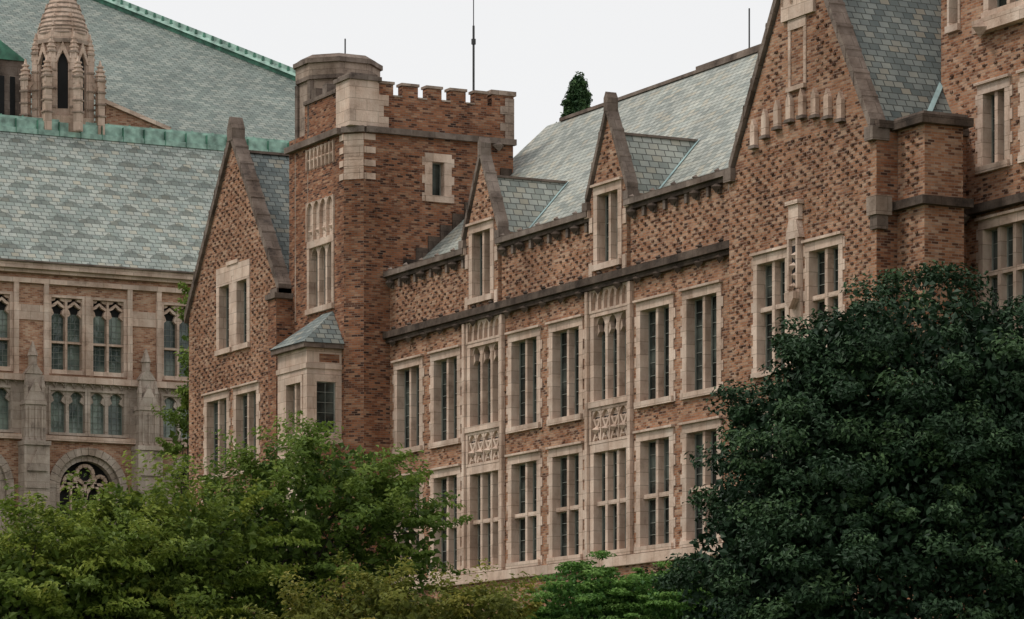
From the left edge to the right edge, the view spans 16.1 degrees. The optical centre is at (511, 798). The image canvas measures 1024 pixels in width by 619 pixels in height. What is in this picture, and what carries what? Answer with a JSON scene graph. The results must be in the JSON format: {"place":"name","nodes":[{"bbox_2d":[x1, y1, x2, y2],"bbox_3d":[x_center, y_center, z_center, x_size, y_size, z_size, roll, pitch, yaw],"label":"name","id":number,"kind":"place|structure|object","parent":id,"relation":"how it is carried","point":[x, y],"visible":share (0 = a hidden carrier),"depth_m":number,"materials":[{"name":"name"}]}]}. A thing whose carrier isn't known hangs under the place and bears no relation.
{"place":"outdoors","nodes":[
{"label":"outdoors","id":0,"kind":"place"},
{"bbox_2d":[124,0,772,157],"label":"sky","id":1,"kind":"structure","parent":0,"point":[532,49],"materials":[{"name":"white"}]},
{"bbox_3d":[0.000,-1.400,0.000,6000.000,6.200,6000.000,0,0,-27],"label":"ground","id":2,"kind":"structure","parent":0,"visible":0},
{"bbox_2d":[0,468,185,618],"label":"broadleaf tree","id":3,"kind":"object","parent":2,"relation":"on","point":[25,601],"visible":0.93,"depth_m":79.04,"materials":[{"name":"green plant"}]},
{"bbox_2d":[0,0,296,583],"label":"gothic library","id":4,"kind":"structure","parent":2,"relation":"on","point":[115,115],"depth_m":172.46,"materials":[{"name":"stone"}]},
{"bbox_2d":[0,301,188,438],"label":"leaded windows","id":5,"kind":"structure","parent":4,"relation":"in","point":[95,426],"depth_m":170.40,"materials":[{"name":"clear glass"}]},
{"bbox_2d":[0,449,321,618],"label":"broadleaf tree","id":6,"kind":"object","parent":2,"relation":"on","point":[205,599],"visible":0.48,"depth_m":81.11,"materials":[{"name":"green plant"}]},
{"bbox_2d":[149,281,189,610],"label":"slender tree","id":7,"kind":"object","parent":2,"relation":"on","point":[176,417],"visible":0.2,"depth_m":152.03,"materials":[{"name":"green plant"}]},
{"bbox_2d":[154,408,473,618],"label":"broadleaf tree","id":8,"kind":"object","parent":2,"relation":"on","point":[375,501],"visible":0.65,"depth_m":84.02,"materials":[{"name":"green plant"}]},
{"bbox_2d":[219,551,544,618],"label":"shrub","id":9,"kind":"object","parent":2,"relation":"on","point":[384,602],"visible":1,"depth_m":69.50,"materials":[{"name":"green plant"}]},
{"bbox_2d":[556,71,592,122],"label":"conifer tree","id":10,"kind":"object","parent":2,"relation":"on","point":[578,96],"visible":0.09,"depth_m":149.61,"materials":[{"name":"green plant"}]},
{"bbox_2d":[184,0,1023,618],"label":"gothic brick hall","id":11,"kind":"structure","parent":2,"relation":"on","point":[542,344],"depth_m":121.24,"materials":[{"name":"brick"}]},
{"bbox_2d":[215,0,1012,570],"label":"window glass","id":12,"kind":"structure","parent":11,"relation":"in","point":[322,388],"depth_m":120.86,"materials":[{"name":"black glass"}]},
{"bbox_2d":[510,550,740,618],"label":"shrub","id":13,"kind":"object","parent":2,"relation":"on","point":[631,596],"visible":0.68,"depth_m":91.31,"materials":[{"name":"green plant"}]},
{"bbox_2d":[580,554,755,618],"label":"shrub","id":14,"kind":"object","parent":2,"relation":"on","point":[655,569],"visible":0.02,"depth_m":107.78,"materials":[{"name":"green plant"}]},
{"bbox_2d":[651,260,1023,618],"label":"dark broadleaf tree","id":15,"kind":"object","parent":2,"relation":"on","point":[914,474],"visible":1,"depth_m":76.39,"materials":[{"name":"green plant"}]}
]}

